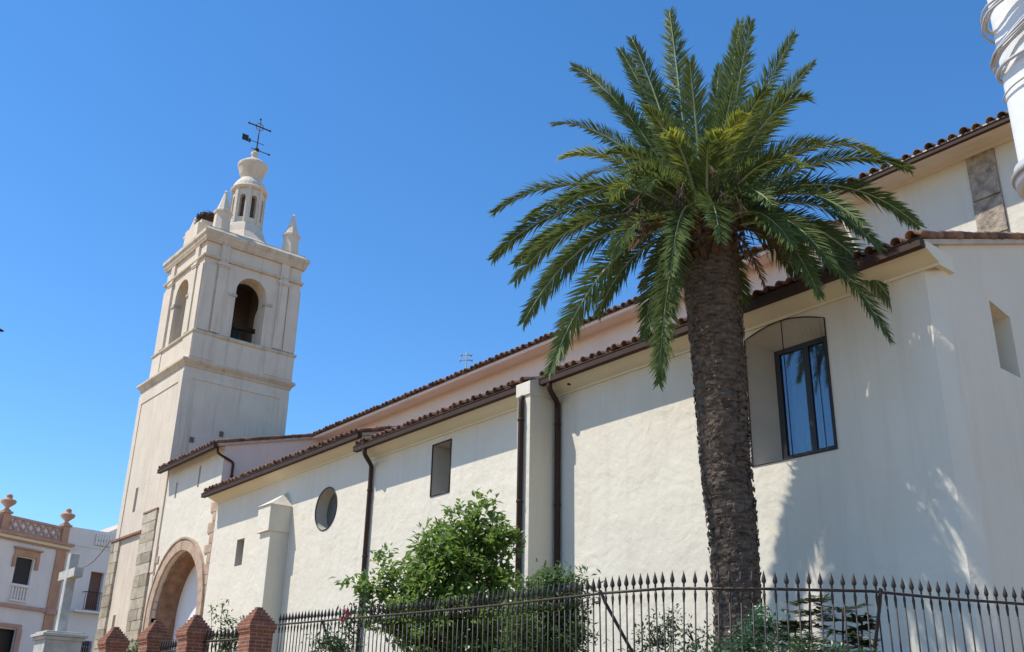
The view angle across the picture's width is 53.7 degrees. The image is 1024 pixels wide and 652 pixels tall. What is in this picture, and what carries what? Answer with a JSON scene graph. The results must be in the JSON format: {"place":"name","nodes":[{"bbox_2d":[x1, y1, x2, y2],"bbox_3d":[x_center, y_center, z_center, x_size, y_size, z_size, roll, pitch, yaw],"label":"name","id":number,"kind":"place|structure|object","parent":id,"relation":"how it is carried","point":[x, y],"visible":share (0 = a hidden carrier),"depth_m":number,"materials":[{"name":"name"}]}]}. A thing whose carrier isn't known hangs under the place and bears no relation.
{"place":"outdoors","nodes":[
{"label":"outdoors","id":0,"kind":"place"},
{"bbox_2d":[0,0,1007,530],"label":"sky","id":1,"kind":"structure","parent":0,"point":[397,127],"materials":[{"name":"blue"}]},
{"bbox_3d":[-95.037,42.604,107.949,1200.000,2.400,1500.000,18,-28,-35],"label":"ground","id":2,"kind":"structure","parent":0,"visible":0},
{"bbox_2d":[0,494,74,651],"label":"town house","id":3,"kind":"structure","parent":2,"relation":"on","point":[33,553],"depth_m":50.31,"materials":[{"name":"white paint"}]},
{"bbox_2d":[0,628,13,651],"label":"door","id":4,"kind":"structure","parent":3,"relation":"in","point":[6,635],"depth_m":49.07,"materials":[{"name":"grey"}]},
{"bbox_2d":[30,553,88,651],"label":"stone cross","id":5,"kind":"object","parent":2,"relation":"on","point":[59,639],"visible":1,"depth_m":24.71,"materials":[{"name":"stone"}]},
{"bbox_2d":[52,525,117,651],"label":"town house","id":6,"kind":"structure","parent":2,"relation":"on","point":[89,586],"depth_m":53.45,"materials":[{"name":"white paint"}]},
{"bbox_2d":[97,627,129,651],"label":"brick pier","id":7,"kind":"structure","parent":2,"relation":"on","point":[114,639],"depth_m":18.88,"materials":[{"name":"red brick"}]},
{"bbox_2d":[137,620,172,651],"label":"brick pier","id":8,"kind":"structure","parent":2,"relation":"on","point":[153,635],"depth_m":17.19,"materials":[{"name":"red brick"}]},
{"bbox_2d":[159,639,176,651],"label":"iron fence","id":9,"kind":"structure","parent":8,"relation":"attached to","point":[167,645],"depth_m":16.84,"materials":[{"name":"black metal"}]},
{"bbox_2d":[175,615,212,651],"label":"brick pier","id":10,"kind":"structure","parent":2,"relation":"on","point":[189,634],"depth_m":16.09,"materials":[{"name":"red brick"}]},
{"bbox_2d":[202,628,238,651],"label":"iron fence","id":11,"kind":"object","parent":10,"relation":"attached to","point":[220,635],"visible":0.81,"depth_m":15.90,"materials":[{"name":"black metal"}]},
{"bbox_2d":[93,118,309,651],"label":"bell tower","id":12,"kind":"structure","parent":2,"relation":"on","point":[209,380],"depth_m":48.95,"materials":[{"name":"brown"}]},
{"bbox_2d":[78,540,110,566],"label":"overhead wire","id":13,"kind":"object","parent":12,"relation":"attached to","point":[97,556],"visible":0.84,"depth_m":49.21,"materials":[{"name":"grey metal"}]},
{"bbox_2d":[111,615,115,628],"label":"slit window","id":14,"kind":"structure","parent":12,"relation":"in","point":[114,616],"depth_m":45.66,"materials":[{"name":"grey stone"}]},
{"bbox_2d":[132,487,138,511],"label":"slit window","id":15,"kind":"structure","parent":12,"relation":"in","point":[136,493],"depth_m":47.56,"materials":[{"name":"grey"}]},
{"bbox_2d":[196,210,214,221],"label":"bird nest","id":16,"kind":"object","parent":12,"relation":"on","point":[207,216],"visible":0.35,"depth_m":51.93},
{"bbox_2d":[230,323,254,339],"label":"church bell","id":17,"kind":"object","parent":12,"relation":"hanging from","point":[235,328],"visible":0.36,"depth_m":51.15,"materials":[{"name":"brown metal"}]},
{"bbox_2d":[237,607,276,651],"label":"brick pier","id":18,"kind":"structure","parent":2,"relation":"on","point":[257,627],"depth_m":15.45,"materials":[{"name":"red brick"}]},
{"bbox_2d":[300,587,369,651],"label":"rose bush","id":19,"kind":"object","parent":2,"relation":"on","point":[341,646],"visible":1,"depth_m":14.65,"materials":[{"name":"green plant"}]},
{"bbox_2d":[142,110,1023,651],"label":"church","id":20,"kind":"structure","parent":2,"relation":"on","point":[872,450],"depth_m":21.89,"materials":[{"name":"beige paint"}]},
{"bbox_2d":[460,351,472,367],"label":"roof antenna","id":21,"kind":"object","parent":20,"relation":"on","point":[466,355],"visible":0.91,"depth_m":44.69,"materials":[{"name":"grey metal"}]},
{"bbox_2d":[774,336,835,458],"bbox_3d":[6.028,1.500,20.247,0.550,2.910,1.890,18,-28,-35],"label":"window frame","id":22,"kind":"structure","parent":20,"relation":"in","point":[806,363],"depth_m":20.34,"materials":[{"name":"black"}]},
{"bbox_2d":[980,0,1023,199],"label":"utility pole","id":23,"kind":"object","parent":2,"relation":"on","point":[1006,17],"visible":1,"depth_m":4.69,"materials":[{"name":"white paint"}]},
{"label":"low wall","id":24,"kind":"object","parent":2,"relation":"on","visible":0},
{"bbox_2d":[276,571,666,651],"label":"iron fence","id":25,"kind":"object","parent":24,"relation":"on","point":[522,602],"visible":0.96,"depth_m":13.32,"materials":[{"name":"black metal"}]},
{"bbox_2d":[667,570,871,651],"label":"iron fence","id":26,"kind":"object","parent":24,"relation":"on","point":[775,581],"visible":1,"depth_m":11.09,"materials":[{"name":"black metal"}]},
{"bbox_2d":[872,574,1023,651],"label":"iron fence","id":27,"kind":"object","parent":24,"relation":"on","point":[878,597],"visible":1,"depth_m":11.40,"materials":[{"name":"black metal"}]},
{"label":"garden bed","id":28,"kind":"structure","parent":0,"visible":0},
{"bbox_2d":[126,639,138,651],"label":"garden shrub","id":29,"kind":"object","parent":28,"relation":"on","point":[133,649],"visible":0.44,"depth_m":22.46,"materials":[{"name":"green plant"}]},
{"bbox_2d":[207,599,244,651],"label":"tall weed","id":30,"kind":"object","parent":28,"relation":"on","point":[226,622],"visible":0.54,"depth_m":21.38,"materials":[{"name":"green plant"}]},
{"bbox_2d":[328,487,530,651],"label":"citrus tree","id":31,"kind":"object","parent":28,"relation":"on","point":[454,561],"visible":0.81,"depth_m":17.83,"materials":[{"name":"green plant"}]},
{"bbox_2d":[483,558,610,651],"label":"laurel bush","id":32,"kind":"object","parent":28,"relation":"on","point":[550,578],"visible":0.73,"depth_m":13.60,"materials":[{"name":"green plant"}]},
{"bbox_2d":[618,603,717,651],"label":"garden shrub","id":33,"kind":"object","parent":28,"relation":"on","point":[668,623],"visible":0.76,"depth_m":11.93,"materials":[{"name":"green plant"}]},
{"bbox_2d":[485,6,926,649],"bbox_3d":[3.535,-0.034,18.966,5.954,15.594,6.946,18,-28,-35],"label":"palm tree","id":34,"kind":"object","parent":28,"relation":"on","point":[693,196],"visible":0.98,"depth_m":19.01,"materials":[{"name":"green plant"}]},
{"bbox_2d":[709,599,797,651],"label":"ivy plant","id":35,"kind":"object","parent":28,"relation":"on","point":[759,623],"visible":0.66,"depth_m":13.05,"materials":[{"name":"green plant"}]},
{"bbox_2d":[658,627,877,651],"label":"shrub","id":36,"kind":"object","parent":28,"relation":"on","point":[795,646],"visible":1,"depth_m":10.59,"materials":[{"name":"green plant"}]},
{"bbox_2d":[768,594,883,651],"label":"layered shrub","id":37,"kind":"object","parent":28,"relation":"on","point":[794,625],"visible":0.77,"depth_m":11.76,"materials":[{"name":"green plant"}]}
]}

